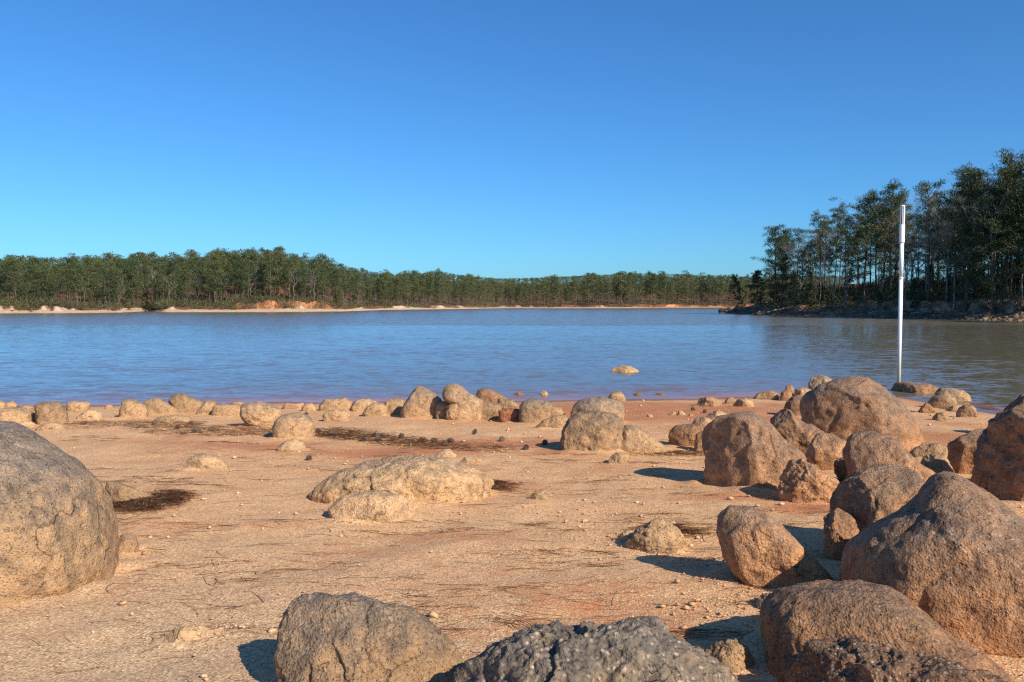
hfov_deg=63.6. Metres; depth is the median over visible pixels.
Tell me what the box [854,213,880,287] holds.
pine tree
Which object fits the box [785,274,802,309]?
pine tree
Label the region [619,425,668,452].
slab
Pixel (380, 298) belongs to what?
pine tree
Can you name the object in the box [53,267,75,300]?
pine tree
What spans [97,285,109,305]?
pine tree
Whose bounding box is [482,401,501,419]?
rock
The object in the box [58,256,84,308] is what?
pine tree
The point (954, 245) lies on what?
bare tree
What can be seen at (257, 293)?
pine tree
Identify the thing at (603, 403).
boulder
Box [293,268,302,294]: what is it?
pine tree
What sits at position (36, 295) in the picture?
pine tree
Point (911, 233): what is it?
pine tree
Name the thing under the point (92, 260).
pine tree
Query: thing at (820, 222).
pine tree
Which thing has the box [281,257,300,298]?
pine tree
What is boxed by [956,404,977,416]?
rock
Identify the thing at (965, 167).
pine tree
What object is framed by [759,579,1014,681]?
boulder
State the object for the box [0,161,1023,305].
pine wood
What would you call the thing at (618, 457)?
rock
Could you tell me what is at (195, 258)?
pine tree
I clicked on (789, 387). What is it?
rock
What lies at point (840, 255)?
pine tree
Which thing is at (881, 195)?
pine tree
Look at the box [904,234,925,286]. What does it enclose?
pine tree
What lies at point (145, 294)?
pine tree
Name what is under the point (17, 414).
slab
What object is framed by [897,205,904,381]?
marker pole
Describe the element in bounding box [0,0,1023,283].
sky
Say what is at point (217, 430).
needle drift
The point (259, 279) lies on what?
pine tree
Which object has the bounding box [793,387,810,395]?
rock
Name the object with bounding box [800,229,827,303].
pine tree
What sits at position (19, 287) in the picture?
pine tree
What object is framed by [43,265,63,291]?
pine tree
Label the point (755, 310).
bank rubble
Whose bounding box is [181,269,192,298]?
pine tree
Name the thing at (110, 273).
pine tree
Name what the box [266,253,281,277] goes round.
pine tree
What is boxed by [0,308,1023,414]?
lake water
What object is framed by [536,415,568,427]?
rock
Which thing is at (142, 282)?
pine tree
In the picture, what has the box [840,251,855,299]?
pine tree
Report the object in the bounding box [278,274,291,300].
pine tree
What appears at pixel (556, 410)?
rock
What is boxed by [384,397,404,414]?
rock
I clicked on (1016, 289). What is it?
shore brush
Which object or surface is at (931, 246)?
bare tree
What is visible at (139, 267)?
pine tree
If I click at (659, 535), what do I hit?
rock
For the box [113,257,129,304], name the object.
pine tree
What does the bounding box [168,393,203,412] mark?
boulder
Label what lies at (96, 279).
pine tree
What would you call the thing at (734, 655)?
rock
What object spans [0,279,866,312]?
shore
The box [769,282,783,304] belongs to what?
pine tree
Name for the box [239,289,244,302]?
pine tree
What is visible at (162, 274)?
pine tree
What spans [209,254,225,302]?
pine tree
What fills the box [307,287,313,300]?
pine tree
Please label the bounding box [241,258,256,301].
pine tree
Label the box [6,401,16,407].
rock
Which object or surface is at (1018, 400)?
boulder
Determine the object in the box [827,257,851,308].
bare tree
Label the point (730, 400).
stone
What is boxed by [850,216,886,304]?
pine tree
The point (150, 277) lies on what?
pine tree
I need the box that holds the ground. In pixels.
[0,396,1023,681]
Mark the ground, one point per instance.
(50, 624)
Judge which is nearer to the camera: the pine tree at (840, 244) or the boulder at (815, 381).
the boulder at (815, 381)
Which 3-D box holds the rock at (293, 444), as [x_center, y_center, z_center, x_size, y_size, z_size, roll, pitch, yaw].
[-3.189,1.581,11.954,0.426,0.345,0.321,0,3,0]
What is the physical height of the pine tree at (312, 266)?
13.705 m
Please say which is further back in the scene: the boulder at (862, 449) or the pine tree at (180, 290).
the pine tree at (180, 290)
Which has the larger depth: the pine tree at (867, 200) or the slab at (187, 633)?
the pine tree at (867, 200)
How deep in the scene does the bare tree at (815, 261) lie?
169.06 m
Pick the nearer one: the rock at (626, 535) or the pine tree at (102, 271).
the rock at (626, 535)
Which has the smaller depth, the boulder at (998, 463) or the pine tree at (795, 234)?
the boulder at (998, 463)
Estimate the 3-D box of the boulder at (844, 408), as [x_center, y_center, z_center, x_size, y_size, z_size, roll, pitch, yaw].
[4.991,1.327,11.812,1.705,1.667,1.443,2,4,42]
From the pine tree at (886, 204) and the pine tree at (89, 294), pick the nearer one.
the pine tree at (886, 204)
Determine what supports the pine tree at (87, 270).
on the shore
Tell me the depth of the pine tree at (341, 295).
243.74 m
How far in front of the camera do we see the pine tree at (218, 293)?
229.60 m
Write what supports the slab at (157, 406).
on the ground
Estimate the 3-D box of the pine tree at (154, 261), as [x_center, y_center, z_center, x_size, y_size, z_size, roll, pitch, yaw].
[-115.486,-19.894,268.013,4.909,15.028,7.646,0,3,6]
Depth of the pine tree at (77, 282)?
212.65 m
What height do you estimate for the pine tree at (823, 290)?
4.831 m
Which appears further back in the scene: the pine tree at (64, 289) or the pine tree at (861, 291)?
the pine tree at (64, 289)
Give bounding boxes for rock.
[0,400,6,408]
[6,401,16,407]
[20,404,34,411]
[66,401,90,411]
[105,481,152,501]
[118,399,148,416]
[196,400,216,413]
[211,403,240,416]
[231,401,243,404]
[276,438,305,451]
[318,397,352,410]
[322,409,350,421]
[351,398,379,411]
[362,402,387,416]
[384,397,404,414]
[434,449,456,457]
[435,401,448,418]
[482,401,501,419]
[497,398,518,408]
[498,408,518,421]
[529,489,552,499]
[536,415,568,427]
[550,405,564,416]
[607,452,628,463]
[608,391,625,400]
[617,529,634,540]
[625,517,686,553]
[668,424,703,446]
[692,416,711,427]
[694,431,702,451]
[697,396,721,406]
[704,638,754,672]
[707,410,725,419]
[733,398,753,406]
[753,391,778,399]
[777,457,838,502]
[780,389,791,400]
[784,395,802,415]
[785,384,793,395]
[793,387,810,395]
[823,508,859,559]
[834,457,846,481]
[909,442,947,457]
[918,402,935,413]
[920,453,954,472]
[932,412,951,420]
[946,405,961,411]
[947,428,983,473]
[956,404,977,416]
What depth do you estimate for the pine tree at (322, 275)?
241.63 m
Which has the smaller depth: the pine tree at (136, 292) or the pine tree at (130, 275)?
the pine tree at (130, 275)
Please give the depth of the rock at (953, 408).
18.98 m
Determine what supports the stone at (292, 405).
on the ground
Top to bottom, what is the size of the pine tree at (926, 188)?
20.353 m
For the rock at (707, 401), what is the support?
on the ground
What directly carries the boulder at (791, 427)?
on the ground
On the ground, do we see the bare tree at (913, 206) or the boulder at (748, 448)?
the boulder at (748, 448)
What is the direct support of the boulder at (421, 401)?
on the ground
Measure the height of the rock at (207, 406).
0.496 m
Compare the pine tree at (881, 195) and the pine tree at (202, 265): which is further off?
the pine tree at (202, 265)
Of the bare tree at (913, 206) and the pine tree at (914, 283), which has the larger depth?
the bare tree at (913, 206)
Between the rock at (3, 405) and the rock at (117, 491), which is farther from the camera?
the rock at (3, 405)
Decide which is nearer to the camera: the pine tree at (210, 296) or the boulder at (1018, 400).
the boulder at (1018, 400)
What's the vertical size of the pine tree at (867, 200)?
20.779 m
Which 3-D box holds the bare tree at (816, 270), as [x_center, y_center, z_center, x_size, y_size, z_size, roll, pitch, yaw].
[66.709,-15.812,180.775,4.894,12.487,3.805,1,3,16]
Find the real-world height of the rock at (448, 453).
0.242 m
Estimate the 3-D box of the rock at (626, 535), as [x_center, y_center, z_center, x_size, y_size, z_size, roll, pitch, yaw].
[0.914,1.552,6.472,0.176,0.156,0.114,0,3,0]
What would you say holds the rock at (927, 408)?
on the ground
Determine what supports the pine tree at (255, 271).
on the shore
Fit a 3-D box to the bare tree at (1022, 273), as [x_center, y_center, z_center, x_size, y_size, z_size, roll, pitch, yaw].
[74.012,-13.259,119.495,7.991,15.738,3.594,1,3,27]
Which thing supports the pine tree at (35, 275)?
on the shore
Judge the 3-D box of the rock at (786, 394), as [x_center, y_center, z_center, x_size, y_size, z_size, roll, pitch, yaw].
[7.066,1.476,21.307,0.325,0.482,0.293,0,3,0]
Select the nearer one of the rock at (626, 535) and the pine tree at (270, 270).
the rock at (626, 535)
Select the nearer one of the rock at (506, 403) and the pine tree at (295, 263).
the rock at (506, 403)
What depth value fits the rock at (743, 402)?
19.16 m
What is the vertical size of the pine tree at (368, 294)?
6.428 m
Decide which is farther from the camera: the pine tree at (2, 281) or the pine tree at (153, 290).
the pine tree at (153, 290)
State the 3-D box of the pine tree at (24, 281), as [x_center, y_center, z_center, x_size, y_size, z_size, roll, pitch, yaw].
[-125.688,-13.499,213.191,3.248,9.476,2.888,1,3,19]
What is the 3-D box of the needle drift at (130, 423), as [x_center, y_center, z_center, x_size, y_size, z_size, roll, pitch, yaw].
[-6.996,1.556,15.365,3.093,0.188,2.023,0,3,0]
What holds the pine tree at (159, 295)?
on the shore
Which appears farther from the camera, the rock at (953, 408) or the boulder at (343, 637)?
the rock at (953, 408)
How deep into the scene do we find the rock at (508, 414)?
16.02 m
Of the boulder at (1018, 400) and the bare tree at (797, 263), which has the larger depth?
the bare tree at (797, 263)
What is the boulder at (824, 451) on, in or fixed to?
on the ground
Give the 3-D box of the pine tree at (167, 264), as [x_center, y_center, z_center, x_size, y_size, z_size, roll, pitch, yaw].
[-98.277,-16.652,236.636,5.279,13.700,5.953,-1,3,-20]
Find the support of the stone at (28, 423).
on the ground
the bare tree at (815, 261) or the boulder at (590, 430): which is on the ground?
the boulder at (590, 430)
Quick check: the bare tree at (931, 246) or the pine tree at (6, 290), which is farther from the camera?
the pine tree at (6, 290)
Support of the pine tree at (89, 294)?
on the shore
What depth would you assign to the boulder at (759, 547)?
5.10 m
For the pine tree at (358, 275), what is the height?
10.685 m
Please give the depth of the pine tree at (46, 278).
216.50 m
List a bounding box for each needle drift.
[63,419,210,429]
[112,487,210,513]
[131,424,272,436]
[314,426,523,452]
[491,479,525,492]
[616,448,703,457]
[621,519,715,541]
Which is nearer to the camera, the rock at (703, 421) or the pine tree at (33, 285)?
the rock at (703, 421)
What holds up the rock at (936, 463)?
on the ground
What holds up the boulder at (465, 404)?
on the ground
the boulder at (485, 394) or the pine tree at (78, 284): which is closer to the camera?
the boulder at (485, 394)
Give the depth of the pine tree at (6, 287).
205.32 m
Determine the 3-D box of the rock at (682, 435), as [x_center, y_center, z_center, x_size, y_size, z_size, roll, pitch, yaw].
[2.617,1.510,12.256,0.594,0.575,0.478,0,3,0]
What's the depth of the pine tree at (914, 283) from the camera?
135.71 m
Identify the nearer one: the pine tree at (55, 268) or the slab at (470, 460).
the slab at (470, 460)
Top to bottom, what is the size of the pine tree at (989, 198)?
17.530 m
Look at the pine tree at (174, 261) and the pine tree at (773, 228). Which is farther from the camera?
the pine tree at (174, 261)
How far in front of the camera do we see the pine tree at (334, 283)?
251.02 m
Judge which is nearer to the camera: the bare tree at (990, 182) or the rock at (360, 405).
the rock at (360, 405)
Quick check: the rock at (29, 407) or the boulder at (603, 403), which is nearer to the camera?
the boulder at (603, 403)
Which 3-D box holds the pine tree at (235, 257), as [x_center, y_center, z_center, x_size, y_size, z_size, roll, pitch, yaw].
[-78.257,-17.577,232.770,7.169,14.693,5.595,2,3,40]
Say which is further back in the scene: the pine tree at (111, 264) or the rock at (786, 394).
the pine tree at (111, 264)
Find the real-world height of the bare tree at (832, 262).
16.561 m
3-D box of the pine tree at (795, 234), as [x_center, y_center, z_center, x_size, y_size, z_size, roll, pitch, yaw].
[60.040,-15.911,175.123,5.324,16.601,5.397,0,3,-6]
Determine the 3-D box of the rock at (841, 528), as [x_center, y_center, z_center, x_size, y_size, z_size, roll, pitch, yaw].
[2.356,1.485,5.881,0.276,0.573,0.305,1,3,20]
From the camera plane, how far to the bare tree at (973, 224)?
129.38 m
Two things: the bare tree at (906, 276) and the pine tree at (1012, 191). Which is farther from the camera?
the bare tree at (906, 276)
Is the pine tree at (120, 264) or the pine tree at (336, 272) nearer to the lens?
the pine tree at (120, 264)
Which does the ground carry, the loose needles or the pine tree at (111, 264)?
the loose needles
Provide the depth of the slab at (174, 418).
16.08 m
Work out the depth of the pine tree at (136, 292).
246.26 m
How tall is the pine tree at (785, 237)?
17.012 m
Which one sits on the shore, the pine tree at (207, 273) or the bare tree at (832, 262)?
the pine tree at (207, 273)
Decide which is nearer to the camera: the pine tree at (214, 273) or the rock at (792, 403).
the rock at (792, 403)
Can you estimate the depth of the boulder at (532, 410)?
15.71 m
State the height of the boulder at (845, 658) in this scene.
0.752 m
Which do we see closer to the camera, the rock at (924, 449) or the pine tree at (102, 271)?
the rock at (924, 449)
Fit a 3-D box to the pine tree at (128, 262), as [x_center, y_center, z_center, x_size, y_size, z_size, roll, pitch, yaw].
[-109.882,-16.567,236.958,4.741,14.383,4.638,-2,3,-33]
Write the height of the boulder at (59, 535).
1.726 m
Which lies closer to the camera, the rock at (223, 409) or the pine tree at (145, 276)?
the rock at (223, 409)
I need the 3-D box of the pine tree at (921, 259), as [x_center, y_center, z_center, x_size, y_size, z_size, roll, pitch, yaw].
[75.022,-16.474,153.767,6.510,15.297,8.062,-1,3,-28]
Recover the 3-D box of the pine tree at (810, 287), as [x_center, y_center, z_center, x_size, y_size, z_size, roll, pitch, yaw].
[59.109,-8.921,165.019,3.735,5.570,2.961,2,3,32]
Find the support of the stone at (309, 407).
on the ground
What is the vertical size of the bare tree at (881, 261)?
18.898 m
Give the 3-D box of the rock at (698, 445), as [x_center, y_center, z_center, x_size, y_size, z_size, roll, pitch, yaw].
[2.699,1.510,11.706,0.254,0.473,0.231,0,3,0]
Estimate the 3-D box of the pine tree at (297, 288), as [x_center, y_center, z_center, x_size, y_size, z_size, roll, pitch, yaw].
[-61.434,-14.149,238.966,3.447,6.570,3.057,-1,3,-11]
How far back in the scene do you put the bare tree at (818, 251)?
164.05 m
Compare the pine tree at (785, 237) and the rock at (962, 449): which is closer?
the rock at (962, 449)
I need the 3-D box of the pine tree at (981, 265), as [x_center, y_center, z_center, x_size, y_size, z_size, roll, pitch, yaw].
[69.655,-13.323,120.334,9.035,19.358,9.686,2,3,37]
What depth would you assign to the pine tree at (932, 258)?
140.58 m
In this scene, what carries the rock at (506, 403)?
on the ground
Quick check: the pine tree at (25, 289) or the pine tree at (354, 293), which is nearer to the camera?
the pine tree at (25, 289)
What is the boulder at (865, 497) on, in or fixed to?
on the ground
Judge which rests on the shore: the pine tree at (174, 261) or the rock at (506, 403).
the pine tree at (174, 261)
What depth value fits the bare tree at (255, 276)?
237.17 m
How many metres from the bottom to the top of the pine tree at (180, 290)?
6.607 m
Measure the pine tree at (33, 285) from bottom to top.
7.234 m
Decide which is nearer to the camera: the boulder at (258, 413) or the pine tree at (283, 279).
the boulder at (258, 413)
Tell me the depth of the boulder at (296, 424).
13.38 m
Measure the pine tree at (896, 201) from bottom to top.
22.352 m
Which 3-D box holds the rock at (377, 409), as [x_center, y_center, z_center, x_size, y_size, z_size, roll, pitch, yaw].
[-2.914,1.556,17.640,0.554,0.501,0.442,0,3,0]
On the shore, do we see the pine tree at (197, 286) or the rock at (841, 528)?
the pine tree at (197, 286)
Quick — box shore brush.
[0,272,1023,310]
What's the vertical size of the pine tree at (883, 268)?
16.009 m
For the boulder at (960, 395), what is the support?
on the ground
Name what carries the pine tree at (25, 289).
on the shore
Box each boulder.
[0,421,118,604]
[34,401,68,424]
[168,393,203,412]
[240,401,282,425]
[272,412,314,437]
[273,592,463,681]
[309,455,493,503]
[400,385,441,418]
[442,383,482,420]
[452,616,739,681]
[476,388,506,402]
[519,398,553,422]
[560,410,623,450]
[570,396,624,419]
[611,365,638,372]
[701,411,823,490]
[716,505,833,587]
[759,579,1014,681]
[770,408,824,454]
[778,635,1007,681]
[799,376,924,450]
[805,432,845,469]
[808,375,830,389]
[829,464,924,532]
[840,471,1023,657]
[842,431,934,481]
[891,382,938,393]
[927,390,957,408]
[935,387,970,401]
[970,403,1023,501]
[1003,394,1023,410]
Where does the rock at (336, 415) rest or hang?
on the ground
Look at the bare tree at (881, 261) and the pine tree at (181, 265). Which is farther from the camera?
the pine tree at (181, 265)
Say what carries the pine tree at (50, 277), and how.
on the shore
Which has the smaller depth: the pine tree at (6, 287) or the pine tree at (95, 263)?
the pine tree at (6, 287)
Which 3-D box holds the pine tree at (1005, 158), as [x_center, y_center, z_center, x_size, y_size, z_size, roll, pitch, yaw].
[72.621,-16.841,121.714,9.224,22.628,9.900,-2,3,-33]
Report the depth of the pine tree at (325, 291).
248.45 m
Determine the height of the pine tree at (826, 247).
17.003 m
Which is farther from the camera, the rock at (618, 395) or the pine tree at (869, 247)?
the pine tree at (869, 247)
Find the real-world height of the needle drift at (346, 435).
0.236 m
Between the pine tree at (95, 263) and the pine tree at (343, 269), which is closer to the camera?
the pine tree at (95, 263)
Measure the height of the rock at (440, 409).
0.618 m
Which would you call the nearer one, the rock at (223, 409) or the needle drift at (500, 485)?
the needle drift at (500, 485)
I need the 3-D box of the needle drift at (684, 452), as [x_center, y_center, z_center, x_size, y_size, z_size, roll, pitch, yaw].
[2.196,1.538,11.442,1.549,0.060,0.920,0,3,0]
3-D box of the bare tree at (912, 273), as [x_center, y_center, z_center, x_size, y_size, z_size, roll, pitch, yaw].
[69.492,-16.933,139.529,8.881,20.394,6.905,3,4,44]
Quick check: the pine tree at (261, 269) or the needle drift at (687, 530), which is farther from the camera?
the pine tree at (261, 269)
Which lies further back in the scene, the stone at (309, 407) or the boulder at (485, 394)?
the stone at (309, 407)
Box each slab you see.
[0,407,35,422]
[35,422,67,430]
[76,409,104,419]
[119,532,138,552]
[143,398,179,413]
[153,415,193,422]
[165,624,223,642]
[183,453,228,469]
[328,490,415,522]
[460,456,481,463]
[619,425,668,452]
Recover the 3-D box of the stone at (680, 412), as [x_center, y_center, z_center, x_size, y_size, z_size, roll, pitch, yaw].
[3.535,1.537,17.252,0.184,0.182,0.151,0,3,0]
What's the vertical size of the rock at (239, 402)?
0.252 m
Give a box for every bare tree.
[148,265,158,305]
[247,260,263,294]
[775,235,808,307]
[794,223,838,299]
[803,236,821,298]
[806,255,827,283]
[816,245,838,309]
[822,226,844,293]
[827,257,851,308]
[843,212,864,285]
[871,202,912,293]
[876,193,923,225]
[889,212,927,294]
[894,196,941,308]
[899,178,953,297]
[901,179,960,300]
[908,188,960,296]
[912,208,963,301]
[925,193,941,282]
[931,189,986,310]
[946,177,1004,293]
[946,206,960,291]
[959,187,1015,297]
[970,154,1023,249]
[1011,204,1023,299]
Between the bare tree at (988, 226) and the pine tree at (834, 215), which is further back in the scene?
the pine tree at (834, 215)
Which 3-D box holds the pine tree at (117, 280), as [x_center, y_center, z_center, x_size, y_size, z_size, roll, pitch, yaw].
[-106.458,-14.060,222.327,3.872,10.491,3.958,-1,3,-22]
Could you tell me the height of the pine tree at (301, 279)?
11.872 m
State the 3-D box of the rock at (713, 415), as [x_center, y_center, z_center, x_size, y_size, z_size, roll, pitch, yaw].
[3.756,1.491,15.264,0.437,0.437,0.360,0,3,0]
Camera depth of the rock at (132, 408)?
16.97 m
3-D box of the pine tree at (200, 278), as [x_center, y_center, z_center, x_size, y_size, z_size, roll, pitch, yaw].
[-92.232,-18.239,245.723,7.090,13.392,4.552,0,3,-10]
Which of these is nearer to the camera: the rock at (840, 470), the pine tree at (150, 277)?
the rock at (840, 470)
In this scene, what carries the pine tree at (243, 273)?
on the shore
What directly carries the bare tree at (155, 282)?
on the shore
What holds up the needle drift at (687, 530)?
on the ground
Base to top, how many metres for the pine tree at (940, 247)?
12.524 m
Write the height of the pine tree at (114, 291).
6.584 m
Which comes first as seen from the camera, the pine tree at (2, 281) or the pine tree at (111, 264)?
the pine tree at (2, 281)
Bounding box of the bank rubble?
[718,298,1023,321]
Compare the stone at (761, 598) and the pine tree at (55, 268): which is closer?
the stone at (761, 598)
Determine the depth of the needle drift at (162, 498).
7.80 m
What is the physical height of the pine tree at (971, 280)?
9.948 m
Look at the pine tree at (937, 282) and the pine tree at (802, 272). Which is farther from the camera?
the pine tree at (802, 272)
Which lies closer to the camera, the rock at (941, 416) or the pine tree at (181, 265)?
the rock at (941, 416)
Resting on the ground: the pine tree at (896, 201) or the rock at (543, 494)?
the rock at (543, 494)
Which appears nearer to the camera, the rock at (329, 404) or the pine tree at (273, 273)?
the rock at (329, 404)
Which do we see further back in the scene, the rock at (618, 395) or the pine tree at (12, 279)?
the pine tree at (12, 279)
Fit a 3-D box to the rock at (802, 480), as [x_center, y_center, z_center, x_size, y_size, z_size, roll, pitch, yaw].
[2.834,1.438,7.909,0.564,0.652,0.437,1,3,17]
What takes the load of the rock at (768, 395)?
on the ground
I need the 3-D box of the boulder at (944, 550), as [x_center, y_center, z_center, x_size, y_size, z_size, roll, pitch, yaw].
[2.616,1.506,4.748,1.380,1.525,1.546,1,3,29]
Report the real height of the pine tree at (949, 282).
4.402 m
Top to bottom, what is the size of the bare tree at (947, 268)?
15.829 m
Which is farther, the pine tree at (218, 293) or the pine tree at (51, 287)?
the pine tree at (218, 293)
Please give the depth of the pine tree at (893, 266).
155.29 m
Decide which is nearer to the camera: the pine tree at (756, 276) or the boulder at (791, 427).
the boulder at (791, 427)
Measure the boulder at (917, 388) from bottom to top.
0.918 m
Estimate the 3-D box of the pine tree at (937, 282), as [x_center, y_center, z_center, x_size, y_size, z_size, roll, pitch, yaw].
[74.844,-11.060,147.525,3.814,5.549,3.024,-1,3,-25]
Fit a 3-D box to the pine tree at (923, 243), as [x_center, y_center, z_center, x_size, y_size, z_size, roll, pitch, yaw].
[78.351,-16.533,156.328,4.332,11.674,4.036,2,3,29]
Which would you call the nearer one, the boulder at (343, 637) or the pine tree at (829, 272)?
the boulder at (343, 637)
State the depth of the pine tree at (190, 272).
229.61 m
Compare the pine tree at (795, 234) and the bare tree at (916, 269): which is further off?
the pine tree at (795, 234)
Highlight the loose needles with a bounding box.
[0,433,840,680]
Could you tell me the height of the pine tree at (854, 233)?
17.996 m
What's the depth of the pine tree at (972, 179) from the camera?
126.33 m
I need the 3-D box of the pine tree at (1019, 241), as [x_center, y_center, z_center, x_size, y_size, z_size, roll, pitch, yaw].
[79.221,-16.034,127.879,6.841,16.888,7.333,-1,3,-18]
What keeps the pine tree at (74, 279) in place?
on the shore
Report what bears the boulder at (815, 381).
on the ground
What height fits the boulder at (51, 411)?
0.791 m
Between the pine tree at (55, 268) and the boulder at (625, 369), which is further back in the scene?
the pine tree at (55, 268)
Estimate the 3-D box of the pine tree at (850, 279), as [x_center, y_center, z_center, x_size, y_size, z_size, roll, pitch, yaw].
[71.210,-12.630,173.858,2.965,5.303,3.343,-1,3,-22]
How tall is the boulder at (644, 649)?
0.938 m
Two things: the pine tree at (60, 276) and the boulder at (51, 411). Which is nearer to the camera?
the boulder at (51, 411)
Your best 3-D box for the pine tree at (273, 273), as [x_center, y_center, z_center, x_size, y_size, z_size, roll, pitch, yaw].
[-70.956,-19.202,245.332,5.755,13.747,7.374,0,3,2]
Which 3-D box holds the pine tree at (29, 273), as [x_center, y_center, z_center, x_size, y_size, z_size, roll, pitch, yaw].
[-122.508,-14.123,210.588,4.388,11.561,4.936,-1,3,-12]
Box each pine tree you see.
[0,257,24,303]
[0,259,17,304]
[0,263,16,299]
[0,266,7,288]
[5,257,23,292]
[11,283,26,304]
[18,271,28,301]
[21,282,31,302]
[23,263,41,303]
[26,263,43,294]
[28,279,41,300]
[33,288,40,304]
[35,263,59,295]
[42,267,54,296]
[42,275,59,300]
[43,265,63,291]
[45,283,60,302]
[53,265,64,295]
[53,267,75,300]
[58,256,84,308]
[63,269,80,307]
[69,261,77,304]
[73,265,91,302]
[78,257,100,293]
[80,258,100,302]
[85,290,95,305]
[90,259,104,300]
[92,272,105,304]
[96,267,112,306]
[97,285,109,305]
[102,270,119,303]
[103,261,117,300]
[109,270,123,302]
[110,261,126,302]
[110,284,120,305]
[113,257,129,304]
[122,257,144,306]
[122,258,136,305]
[122,260,138,299]
[122,289,135,307]
[131,279,142,300]
[132,262,152,302]
[138,258,154,307]
[140,290,148,304]
[146,259,155,300]
[148,257,160,292]
[150,277,161,307]
[154,258,172,301]
[154,286,166,303]
[156,261,170,306]
[162,259,186,304]
[162,261,176,302]
[173,284,184,304]
[176,263,185,299]
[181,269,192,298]
[182,255,206,301]
[183,258,198,297]
[191,259,209,299]
[192,260,205,294]
[197,257,209,298]
[202,252,225,301]
[203,259,215,299]
[205,288,215,303]
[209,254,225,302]
[215,287,224,305]
[222,253,237,297]
[225,253,243,299]
[232,256,243,294]
[236,258,250,289]
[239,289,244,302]
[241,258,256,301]
[252,257,262,293]
[254,289,261,300]
[255,265,263,300]
[257,256,271,298]
[258,252,279,299]
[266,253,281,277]
[269,254,282,295]
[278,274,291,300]
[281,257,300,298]
[286,253,300,289]
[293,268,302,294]
[295,281,303,300]
[297,263,306,298]
[300,268,310,301]
[304,258,321,301]
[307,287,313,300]
[316,269,329,301]
[320,270,331,302]
[327,268,343,299]
[329,268,341,303]
[335,289,343,307]
[340,268,350,301]
[347,276,359,299]
[353,274,362,295]
[363,289,372,304]
[378,293,384,303]
[729,273,746,307]
[744,269,767,304]
[750,223,794,306]
[768,243,793,306]
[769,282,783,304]
[772,228,809,306]
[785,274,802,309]
[787,228,808,299]
[788,270,796,295]
[791,250,814,297]
[799,283,817,307]
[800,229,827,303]
[802,210,835,303]
[812,218,841,291]
[813,282,827,301]
[822,247,838,293]
[823,201,851,295]
[826,213,863,310]
[828,193,905,302]
[830,232,853,296]
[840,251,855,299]
[841,212,868,284]
[844,270,856,289]
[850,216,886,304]
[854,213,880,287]
[856,283,868,301]
[862,188,893,294]
[867,212,898,287]
[871,178,917,297]
[874,194,920,290]
[875,291,883,306]
[878,197,894,284]
[890,213,917,296]
[903,213,929,290]
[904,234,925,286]
[905,278,923,307]
[908,179,954,300]
[916,224,934,274]
[920,236,943,298]
[920,265,943,290]
[926,221,949,285]
[929,166,1016,310]
[940,161,991,295]
[941,272,958,293]
[951,216,990,297]
[959,184,1023,312]
[960,241,977,289]
[967,194,1015,312]
[968,152,1023,298]
[970,168,1023,296]
[977,222,1003,289]
[993,148,1023,276]
[998,195,1023,298]
[1008,258,1023,287]
[1009,185,1023,281]
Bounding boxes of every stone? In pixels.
[18,421,35,426]
[105,404,113,408]
[282,403,303,408]
[301,403,316,410]
[677,410,685,414]
[725,397,735,403]
[756,592,771,608]
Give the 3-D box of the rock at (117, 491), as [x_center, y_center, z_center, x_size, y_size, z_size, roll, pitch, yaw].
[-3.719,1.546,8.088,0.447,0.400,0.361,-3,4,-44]
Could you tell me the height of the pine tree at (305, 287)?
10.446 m
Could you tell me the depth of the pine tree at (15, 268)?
205.19 m
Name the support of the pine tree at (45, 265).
on the shore
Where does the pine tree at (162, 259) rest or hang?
on the shore
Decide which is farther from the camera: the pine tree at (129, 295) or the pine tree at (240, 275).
the pine tree at (240, 275)
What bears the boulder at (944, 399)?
on the ground
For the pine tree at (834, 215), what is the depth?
165.65 m
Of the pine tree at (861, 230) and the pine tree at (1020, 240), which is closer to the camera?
the pine tree at (1020, 240)
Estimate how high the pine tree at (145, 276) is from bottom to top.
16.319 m
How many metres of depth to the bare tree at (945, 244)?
126.41 m
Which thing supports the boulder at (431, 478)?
on the ground
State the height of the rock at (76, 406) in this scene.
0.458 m
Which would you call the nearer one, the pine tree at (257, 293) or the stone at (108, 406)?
the stone at (108, 406)
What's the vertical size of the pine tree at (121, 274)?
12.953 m
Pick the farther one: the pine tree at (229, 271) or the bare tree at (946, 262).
the pine tree at (229, 271)
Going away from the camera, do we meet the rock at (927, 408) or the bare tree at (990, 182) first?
the rock at (927, 408)
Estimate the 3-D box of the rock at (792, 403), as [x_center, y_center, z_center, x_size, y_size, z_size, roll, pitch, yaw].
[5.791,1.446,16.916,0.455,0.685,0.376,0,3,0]
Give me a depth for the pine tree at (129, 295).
230.45 m
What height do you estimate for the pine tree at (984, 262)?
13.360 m

